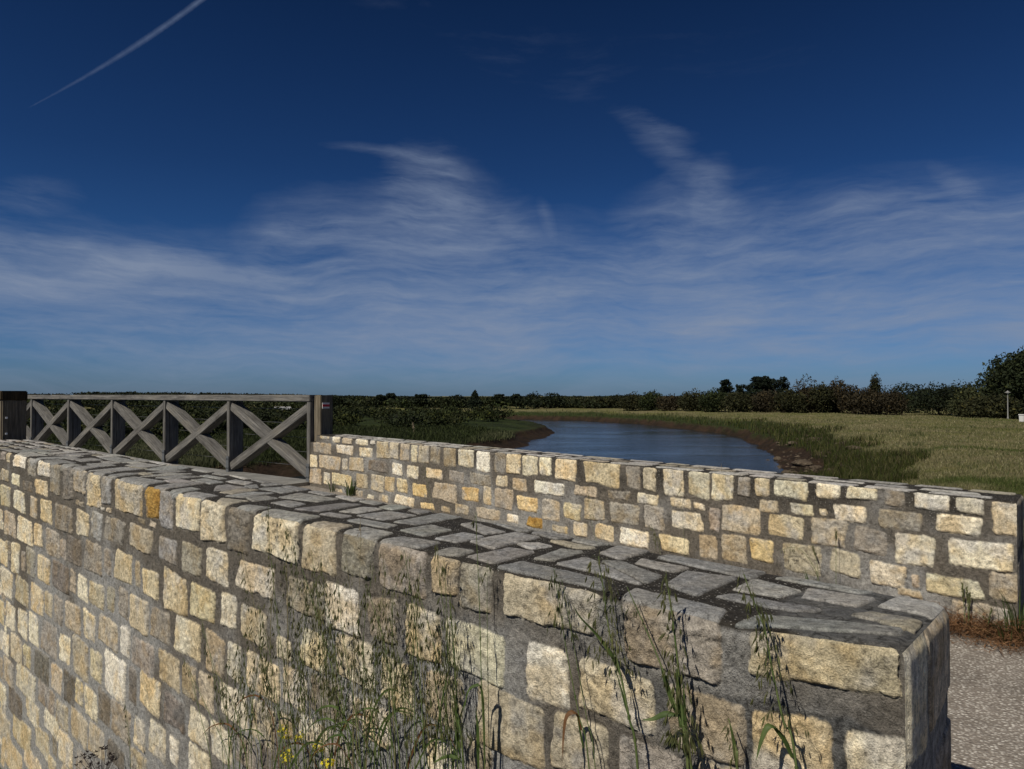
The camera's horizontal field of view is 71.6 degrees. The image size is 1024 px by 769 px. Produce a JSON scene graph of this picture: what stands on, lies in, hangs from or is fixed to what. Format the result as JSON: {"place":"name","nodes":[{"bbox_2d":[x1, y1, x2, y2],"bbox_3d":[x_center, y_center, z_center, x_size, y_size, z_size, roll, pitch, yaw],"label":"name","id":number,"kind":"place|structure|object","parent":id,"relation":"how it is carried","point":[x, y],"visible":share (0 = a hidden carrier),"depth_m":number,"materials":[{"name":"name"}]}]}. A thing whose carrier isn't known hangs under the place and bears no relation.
{"place":"outdoors","nodes":[
{"label":"outdoors","id":0,"kind":"place"},
{"bbox_2d":[0,396,1023,768],"bbox_3d":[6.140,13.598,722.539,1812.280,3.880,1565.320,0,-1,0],"label":"ground","id":1,"kind":"structure","parent":0,"point":[526,432],"depth_m":70.97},
{"bbox_2d":[73,745,117,768],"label":"dried weed","id":2,"kind":"object","parent":1,"relation":"on","point":[111,757],"visible":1,"depth_m":4.05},
{"bbox_2d":[199,652,254,768],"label":"wild oat","id":3,"kind":"object","parent":1,"relation":"on","point":[251,684],"visible":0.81,"depth_m":2.94,"materials":[{"name":"green plant"}]},
{"bbox_2d":[202,628,251,768],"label":"wild oat","id":4,"kind":"object","parent":1,"relation":"on","point":[221,721],"visible":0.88,"depth_m":3.11,"materials":[{"name":"green plant"}]},
{"bbox_2d":[221,655,243,768],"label":"wild oat","id":5,"kind":"object","parent":1,"relation":"on","point":[226,666],"visible":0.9,"depth_m":3.07,"materials":[{"name":"green plant"}]},
{"bbox_2d":[214,644,262,768],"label":"wild oat","id":6,"kind":"object","parent":1,"relation":"on","point":[226,701],"visible":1,"depth_m":2.80,"materials":[{"name":"green plant"}]},
{"bbox_2d":[175,464,309,486],"bbox_3d":[-12.867,3.129,15.274,23.992,3.605,3.469,-1,-1,38],"label":"footbridge","id":7,"kind":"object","parent":1,"relation":"on","point":[296,482],"depth_m":9.49,"materials":[{"name":"wood"}]},
{"bbox_2d":[0,391,27,439],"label":"timber railing","id":8,"kind":"object","parent":7,"relation":"on","point":[13,409],"visible":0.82,"depth_m":8.09,"materials":[{"name":"brown"}]},
{"bbox_2d":[26,395,332,481],"bbox_3d":[-9.242,0.883,14.310,17.316,1.349,0.272,-1,-1,38],"label":"timber railing","id":9,"kind":"object","parent":7,"relation":"on","point":[316,412],"visible":0.69,"depth_m":11.08,"materials":[{"name":"grey wood"}]},
{"bbox_2d":[230,641,254,767],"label":"wild oat","id":10,"kind":"object","parent":1,"relation":"on","point":[238,652],"visible":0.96,"depth_m":2.92,"materials":[{"name":"green plant"}]},
{"bbox_2d":[238,648,262,768],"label":"wild oat","id":11,"kind":"object","parent":1,"relation":"on","point":[242,678],"visible":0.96,"depth_m":2.81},
{"bbox_2d":[225,621,275,768],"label":"wild oat","id":12,"kind":"object","parent":1,"relation":"on","point":[254,669],"visible":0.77,"depth_m":2.90,"materials":[{"name":"green plant"}]},
{"bbox_2d":[237,549,268,768],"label":"wild oat","id":13,"kind":"object","parent":1,"relation":"on","point":[252,632],"visible":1,"depth_m":2.74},
{"bbox_2d":[232,630,280,768],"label":"wild oat","id":14,"kind":"object","parent":1,"relation":"on","point":[258,696],"visible":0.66,"depth_m":2.70,"materials":[{"name":"green plant"}]},
{"bbox_2d":[255,604,283,768],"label":"wild oat","id":15,"kind":"object","parent":1,"relation":"on","point":[266,670],"visible":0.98,"depth_m":2.64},
{"bbox_2d":[26,403,516,437],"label":"scrub","id":16,"kind":"object","parent":1,"relation":"on","point":[342,416],"visible":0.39,"depth_m":72.64,"materials":[{"name":"green plant"}]},
{"bbox_2d":[265,505,279,740],"bbox_3d":[-0.949,1.305,2.811,0.028,1.632,0.186,1,-1,-42],"label":"wild oat","id":17,"kind":"object","parent":1,"relation":"on","point":[269,551],"visible":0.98,"depth_m":2.85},
{"bbox_2d":[258,562,287,768],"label":"wild oat","id":18,"kind":"object","parent":1,"relation":"on","point":[260,698],"visible":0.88,"depth_m":2.66,"materials":[{"name":"green plant"}]},
{"bbox_2d":[45,424,515,467],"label":"marsh grass","id":19,"kind":"structure","parent":1,"relation":"on","point":[296,441],"depth_m":51.49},
{"bbox_2d":[269,561,295,768],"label":"wild oat","id":20,"kind":"object","parent":1,"relation":"on","point":[279,628],"visible":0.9,"depth_m":2.75,"materials":[{"name":"green plant"}]},
{"bbox_2d":[279,539,290,768],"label":"wild oat","id":21,"kind":"object","parent":1,"relation":"on","point":[283,572],"visible":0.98,"depth_m":2.70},
{"bbox_2d":[280,521,301,759],"bbox_3d":[-0.866,1.324,2.726,0.032,1.593,0.197,1,-1,-41],"label":"wild oat","id":22,"kind":"object","parent":1,"relation":"on","point":[286,531],"visible":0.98,"depth_m":2.72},
{"bbox_2d":[280,592,302,768],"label":"wild oat","id":23,"kind":"object","parent":1,"relation":"on","point":[290,716],"visible":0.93,"depth_m":2.63,"materials":[{"name":"green plant"}]},
{"bbox_2d":[259,659,336,768],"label":"wild oat","id":24,"kind":"object","parent":1,"relation":"on","point":[297,754],"visible":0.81,"depth_m":2.59,"materials":[{"name":"green plant"}]},
{"bbox_2d":[292,621,306,768],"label":"wild oat","id":25,"kind":"object","parent":1,"relation":"on","point":[301,700],"visible":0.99,"depth_m":2.49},
{"bbox_2d":[275,576,327,768],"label":"wild oat","id":26,"kind":"object","parent":1,"relation":"on","point":[314,678],"visible":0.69,"depth_m":2.61,"materials":[{"name":"green plant"}]},
{"bbox_2d":[288,648,318,768],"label":"wild oat","id":27,"kind":"object","parent":1,"relation":"on","point":[289,655],"visible":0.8,"depth_m":2.67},
{"bbox_2d":[277,723,334,768],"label":"yellow flower","id":28,"kind":"object","parent":1,"relation":"on","point":[326,763],"visible":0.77,"depth_m":2.60,"materials":[{"name":"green plant"}]},
{"bbox_2d":[303,571,327,768],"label":"wild oat","id":29,"kind":"object","parent":1,"relation":"on","point":[317,646],"visible":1,"depth_m":2.42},
{"bbox_2d":[307,609,331,768],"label":"wild oat","id":30,"kind":"object","parent":1,"relation":"on","point":[319,654],"visible":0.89,"depth_m":2.48,"materials":[{"name":"green plant"}]},
{"bbox_2d":[293,594,345,768],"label":"wild oat","id":31,"kind":"object","parent":1,"relation":"on","point":[303,674],"visible":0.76,"depth_m":2.65,"materials":[{"name":"green plant"}]},
{"bbox_2d":[297,560,352,768],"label":"wild oat","id":32,"kind":"object","parent":1,"relation":"on","point":[326,728],"visible":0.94,"depth_m":2.59,"materials":[{"name":"green plant"}]},
{"bbox_2d":[299,566,361,768],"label":"wild oat","id":33,"kind":"object","parent":1,"relation":"on","point":[324,639],"visible":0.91,"depth_m":2.60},
{"bbox_2d":[316,669,346,768],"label":"wild oat","id":34,"kind":"object","parent":1,"relation":"on","point":[330,754],"visible":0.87,"depth_m":2.41,"materials":[{"name":"green plant"}]},
{"bbox_2d":[25,394,642,408],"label":"thicket","id":35,"kind":"object","parent":1,"relation":"on","point":[367,400],"visible":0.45,"depth_m":152.04,"materials":[{"name":"green plant"}]},
{"bbox_2d":[302,599,365,768],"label":"wild oat","id":36,"kind":"object","parent":1,"relation":"on","point":[346,708],"visible":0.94,"depth_m":2.28,"materials":[{"name":"green plant"}]},
{"bbox_2d":[309,583,360,768],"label":"wild oat","id":37,"kind":"object","parent":1,"relation":"on","point":[343,635],"visible":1,"depth_m":2.30,"materials":[{"name":"green plant"}]},
{"bbox_2d":[308,557,361,768],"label":"wild oat","id":38,"kind":"object","parent":1,"relation":"on","point":[333,706],"visible":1,"depth_m":2.30,"materials":[{"name":"green plant"}]},
{"bbox_2d":[323,605,349,768],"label":"wild oat","id":39,"kind":"object","parent":1,"relation":"on","point":[333,662],"visible":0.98,"depth_m":2.37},
{"bbox_2d":[326,589,350,768],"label":"wild oat","id":40,"kind":"object","parent":1,"relation":"on","point":[336,673],"visible":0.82,"depth_m":2.45,"materials":[{"name":"green plant"}]},
{"bbox_2d":[324,623,361,768],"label":"wild oat","id":41,"kind":"object","parent":1,"relation":"on","point":[331,672],"visible":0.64,"depth_m":2.48,"materials":[{"name":"green plant"}]},
{"bbox_2d":[308,547,380,768],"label":"wild oat","id":42,"kind":"object","parent":1,"relation":"on","point":[351,716],"visible":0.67,"depth_m":2.56,"materials":[{"name":"green plant"}]},
{"bbox_2d":[315,561,375,768],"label":"wild oat","id":43,"kind":"object","parent":1,"relation":"on","point":[357,650],"visible":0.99,"depth_m":2.27,"materials":[{"name":"green plant"}]},
{"bbox_2d":[28,391,672,398],"bbox_3d":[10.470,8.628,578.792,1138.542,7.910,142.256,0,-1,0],"label":"distant woodland","id":44,"kind":"object","parent":1,"relation":"on","point":[159,393],"visible":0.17,"depth_m":549.29,"materials":[{"name":"green plant"}]},
{"bbox_2d":[323,595,384,768],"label":"wild oat","id":45,"kind":"object","parent":1,"relation":"on","point":[373,646],"visible":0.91,"depth_m":2.24,"materials":[{"name":"green plant"}]},
{"bbox_2d":[334,651,383,767],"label":"wild oat","id":46,"kind":"object","parent":1,"relation":"on","point":[368,710],"visible":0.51,"depth_m":2.38,"materials":[{"name":"green plant"}]},
{"bbox_2d":[347,549,395,768],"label":"wild oat","id":47,"kind":"object","parent":1,"relation":"on","point":[389,664],"visible":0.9,"depth_m":2.21,"materials":[{"name":"green plant"}]},
{"bbox_2d":[366,647,387,768],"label":"wild oat","id":48,"kind":"object","parent":1,"relation":"on","point":[379,746],"visible":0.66,"depth_m":2.28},
{"bbox_2d":[363,584,400,768],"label":"wild oat","id":49,"kind":"object","parent":1,"relation":"on","point":[390,669],"visible":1,"depth_m":2.15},
{"bbox_2d":[373,606,391,768],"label":"wild oat","id":50,"kind":"object","parent":1,"relation":"on","point":[387,679],"visible":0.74,"depth_m":2.18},
{"bbox_2d":[355,678,415,768],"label":"wild oat","id":51,"kind":"object","parent":1,"relation":"on","point":[360,703],"visible":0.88,"depth_m":2.26,"materials":[{"name":"green plant"}]},
{"bbox_2d":[373,585,398,768],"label":"wild oat","id":52,"kind":"object","parent":1,"relation":"on","point":[391,652],"visible":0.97,"depth_m":2.16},
{"bbox_2d":[353,639,426,768],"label":"wild oat","id":53,"kind":"object","parent":1,"relation":"on","point":[382,733],"visible":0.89,"depth_m":2.26,"materials":[{"name":"green plant"}]},
{"bbox_2d":[360,634,421,768],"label":"wild oat","id":54,"kind":"object","parent":1,"relation":"on","point":[383,722],"visible":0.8,"depth_m":2.23,"materials":[{"name":"green plant"}]},
{"bbox_2d":[382,555,410,760],"bbox_3d":[-0.367,1.193,2.264,0.121,1.316,0.037,0,-1,30],"label":"wild oat","id":55,"kind":"object","parent":1,"relation":"on","point":[388,592],"visible":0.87,"depth_m":2.28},
{"bbox_2d":[393,651,425,768],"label":"wild oat","id":56,"kind":"object","parent":1,"relation":"on","point":[404,722],"visible":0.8,"depth_m":2.09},
{"bbox_2d":[398,567,424,768],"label":"wild oat","id":57,"kind":"object","parent":1,"relation":"on","point":[405,652],"visible":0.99,"depth_m":2.06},
{"bbox_2d":[398,549,425,768],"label":"wild oat","id":58,"kind":"object","parent":1,"relation":"on","point":[413,627],"visible":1,"depth_m":2.06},
{"bbox_2d":[388,615,456,768],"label":"wild oat","id":59,"kind":"object","parent":1,"relation":"on","point":[412,751],"visible":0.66,"depth_m":2.25,"materials":[{"name":"green plant"}]},
{"bbox_2d":[414,614,431,768],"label":"wild oat","id":60,"kind":"object","parent":1,"relation":"on","point":[424,699],"visible":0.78,"depth_m":2.10,"materials":[{"name":"green plant"}]},
{"bbox_2d":[402,632,460,768],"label":"wild oat","id":61,"kind":"object","parent":1,"relation":"on","point":[426,746],"visible":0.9,"depth_m":2.08,"materials":[{"name":"green plant"}]},
{"bbox_2d":[419,654,445,767],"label":"wild oat","id":62,"kind":"object","parent":1,"relation":"on","point":[428,732],"visible":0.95,"depth_m":2.08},
{"bbox_2d":[415,659,450,768],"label":"wild oat","id":63,"kind":"object","parent":1,"relation":"on","point":[433,744],"visible":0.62,"depth_m":2.11,"materials":[{"name":"green plant"}]},
{"bbox_2d":[415,591,468,768],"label":"wild oat","id":64,"kind":"object","parent":1,"relation":"on","point":[452,759],"visible":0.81,"depth_m":2.14,"materials":[{"name":"green plant"}]},
{"bbox_2d":[427,560,457,768],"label":"wild oat","id":65,"kind":"object","parent":1,"relation":"on","point":[439,612],"visible":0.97,"depth_m":2.08,"materials":[{"name":"green plant"}]},
{"bbox_2d":[432,620,452,762],"bbox_3d":[-0.205,1.216,2.070,0.050,1.026,0.133,1,-1,-43],"label":"wild oat","id":66,"kind":"object","parent":1,"relation":"on","point":[437,630],"visible":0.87,"depth_m":2.09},
{"bbox_2d":[435,629,462,768],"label":"wild oat","id":67,"kind":"object","parent":1,"relation":"on","point":[450,691],"visible":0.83,"depth_m":2.06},
{"bbox_2d":[431,600,472,768],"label":"wild oat","id":68,"kind":"object","parent":1,"relation":"on","point":[459,740],"visible":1,"depth_m":2.03,"materials":[{"name":"green plant"}]},
{"bbox_2d":[463,516,484,768],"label":"wild oat","id":69,"kind":"object","parent":1,"relation":"on","point":[483,718],"visible":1,"depth_m":1.99,"materials":[{"name":"green plant"}]},
{"bbox_2d":[0,440,950,768],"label":"stone parapet","id":70,"kind":"structure","parent":1,"relation":"on","point":[116,570],"depth_m":2.45,"materials":[{"name":"stone"}]},
{"bbox_2d":[536,392,568,407],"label":"distant tree","id":71,"kind":"object","parent":1,"relation":"on","point":[551,400],"visible":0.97,"depth_m":152.19,"materials":[{"name":"green plant"}]},
{"bbox_2d":[547,569,589,768],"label":"wild oat","id":72,"kind":"object","parent":1,"relation":"on","point":[570,712],"visible":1,"depth_m":1.78,"materials":[{"name":"green plant"}]},
{"bbox_2d":[559,579,595,768],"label":"wild oat","id":73,"kind":"object","parent":1,"relation":"on","point":[564,598],"visible":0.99,"depth_m":1.78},
{"bbox_2d":[573,549,639,768],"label":"wild oat","id":74,"kind":"object","parent":1,"relation":"on","point":[605,644],"visible":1,"depth_m":1.70,"materials":[{"name":"green plant"}]},
{"bbox_2d":[615,391,643,410],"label":"hedge bush","id":75,"kind":"object","parent":1,"relation":"on","point":[630,402],"visible":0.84,"depth_m":130.87,"materials":[{"name":"green plant"}]},
{"bbox_2d":[638,389,662,410],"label":"hedge bush","id":76,"kind":"object","parent":1,"relation":"on","point":[648,399],"visible":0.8,"depth_m":127.28,"materials":[{"name":"green plant"}]},
{"bbox_2d":[625,587,692,768],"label":"wild oat","id":77,"kind":"object","parent":1,"relation":"on","point":[672,700],"visible":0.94,"depth_m":1.58,"materials":[{"name":"green plant"}]},
{"bbox_2d":[654,393,684,410],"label":"hedge bush","id":78,"kind":"object","parent":1,"relation":"on","point":[666,403],"visible":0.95,"depth_m":123.58,"materials":[{"name":"green plant"}]},
{"bbox_2d":[643,571,704,768],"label":"wild oat","id":79,"kind":"object","parent":1,"relation":"on","point":[681,710],"visible":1,"depth_m":1.55,"materials":[{"name":"green plant"}]},
{"bbox_2d":[675,388,708,410],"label":"hedge bush","id":80,"kind":"object","parent":1,"relation":"on","point":[688,401],"visible":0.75,"depth_m":120.89,"materials":[{"name":"green plant"}]},
{"bbox_2d":[455,408,930,482],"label":"bank grass","id":81,"kind":"structure","parent":1,"relation":"on","point":[879,471],"depth_m":38.48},
{"bbox_2d":[697,387,727,411],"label":"hedge bush","id":82,"kind":"object","parent":1,"relation":"on","point":[711,400],"visible":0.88,"depth_m":116.80,"materials":[{"name":"green plant"}]},
{"bbox_2d":[716,379,734,410],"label":"tree","id":83,"kind":"object","parent":1,"relation":"on","point":[726,386],"visible":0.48,"depth_m":121.67,"materials":[{"name":"green plant"}]},
{"bbox_2d":[719,718,738,768],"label":"wild oat","id":84,"kind":"object","parent":1,"relation":"on","point":[736,755],"visible":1,"depth_m":1.48,"materials":[{"name":"green plant"}]},
{"bbox_2d":[718,390,760,411],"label":"hedge bush","id":85,"kind":"object","parent":1,"relation":"on","point":[736,403],"visible":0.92,"depth_m":112.92,"materials":[{"name":"green plant"}]},
{"bbox_2d":[743,376,776,395],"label":"pine tree","id":86,"kind":"object","parent":1,"relation":"on","point":[756,384],"visible":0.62,"depth_m":122.71,"materials":[{"name":"green plant"}]},
{"bbox_2d":[745,389,783,412],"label":"hedge bush","id":87,"kind":"object","parent":1,"relation":"on","point":[763,398],"visible":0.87,"depth_m":111.07,"materials":[{"name":"green plant"}]},
{"bbox_2d":[734,568,810,768],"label":"wild oat","id":88,"kind":"object","parent":1,"relation":"on","point":[767,728],"visible":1,"depth_m":1.42,"materials":[{"name":"green plant"}]},
{"bbox_2d":[775,376,794,393],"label":"pine tree","id":89,"kind":"object","parent":1,"relation":"on","point":[782,384],"visible":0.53,"depth_m":119.92,"materials":[{"name":"green plant"}]},
{"bbox_2d":[768,387,809,412],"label":"hedge bush","id":90,"kind":"object","parent":1,"relation":"on","point":[792,401],"visible":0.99,"depth_m":108.50,"materials":[{"name":"green plant"}]},
{"bbox_2d":[791,373,817,412],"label":"tree","id":91,"kind":"object","parent":1,"relation":"on","point":[803,390],"visible":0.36,"depth_m":111.29,"materials":[{"name":"green plant"}]},
{"bbox_2d":[804,381,838,412],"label":"hedge bush","id":92,"kind":"object","parent":1,"relation":"on","point":[822,394],"visible":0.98,"depth_m":108.85,"materials":[{"name":"green plant"}]},
{"bbox_2d":[828,376,848,412],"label":"hedge bush","id":93,"kind":"object","parent":1,"relation":"on","point":[835,409],"visible":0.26,"depth_m":111.55,"materials":[{"name":"green plant"}]},
{"bbox_2d":[830,384,867,413],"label":"hedge bush","id":94,"kind":"object","parent":1,"relation":"on","point":[842,396],"visible":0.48,"depth_m":105.68,"materials":[{"name":"green plant"}]},
{"bbox_2d":[846,387,883,414],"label":"hedge bush","id":95,"kind":"object","parent":1,"relation":"on","point":[860,401],"visible":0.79,"depth_m":101.40,"materials":[{"name":"green plant"}]},
{"bbox_2d":[868,388,909,414],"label":"hedge bush","id":96,"kind":"object","parent":1,"relation":"on","point":[890,402],"visible":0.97,"depth_m":99.21,"materials":[{"name":"green plant"}]},
{"bbox_2d":[883,381,928,412],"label":"hedge bush","id":97,"kind":"object","parent":1,"relation":"on","point":[902,389],"visible":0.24,"depth_m":110.91,"materials":[{"name":"green plant"}]},
{"bbox_2d":[898,381,967,414],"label":"hedge bush","id":98,"kind":"object","parent":1,"relation":"on","point":[936,399],"visible":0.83,"depth_m":97.33,"materials":[{"name":"green plant"}]},
{"bbox_2d":[943,384,988,416],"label":"hedge bush","id":99,"kind":"object","parent":1,"relation":"on","point":[964,394],"visible":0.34,"depth_m":91.72,"materials":[{"name":"green plant"}]},
{"bbox_2d":[951,395,1003,417],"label":"hedge bush","id":100,"kind":"object","parent":1,"relation":"on","point":[968,409],"visible":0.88,"depth_m":86.69,"materials":[{"name":"green plant"}]},
{"bbox_2d":[967,346,1023,402],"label":"broadleaf tree","id":101,"kind":"object","parent":1,"relation":"on","point":[1007,374],"visible":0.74,"depth_m":93.85,"materials":[{"name":"green plant"}]},
{"bbox_2d":[977,391,1023,418],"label":"hedge bush","id":102,"kind":"object","parent":1,"relation":"on","point":[998,402],"visible":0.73,"depth_m":85.43,"materials":[{"name":"green plant"}]},
{"bbox_2d":[0,0,1023,395],"label":"sky","id":103,"kind":"structure","parent":0,"point":[308,197],"materials":[{"name":"blue"}]},
{"bbox_2d":[290,419,782,478],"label":"river water","id":104,"kind":"structure","parent":0,"point":[629,441],"depth_m":60.21,"materials":[{"name":"blue liquid"}]},
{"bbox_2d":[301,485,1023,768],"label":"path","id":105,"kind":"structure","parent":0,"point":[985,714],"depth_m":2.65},
{"bbox_2d":[309,434,1023,639],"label":"stone parapet","id":106,"kind":"structure","parent":105,"relation":"on","point":[921,542],"depth_m":4.46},
{"bbox_2d":[780,575,1023,656],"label":"dry straw","id":107,"kind":"object","parent":105,"relation":"on","point":[977,629],"visible":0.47,"depth_m":3.32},
{"bbox_2d":[947,579,1023,639],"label":"grass tuft","id":108,"kind":"object","parent":105,"relation":"on","point":[1020,623],"visible":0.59,"depth_m":3.30,"materials":[{"name":"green plant"}]},
{"bbox_2d":[660,412,1023,496],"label":"field grass","id":109,"kind":"structure","parent":0,"point":[950,480],"depth_m":37.67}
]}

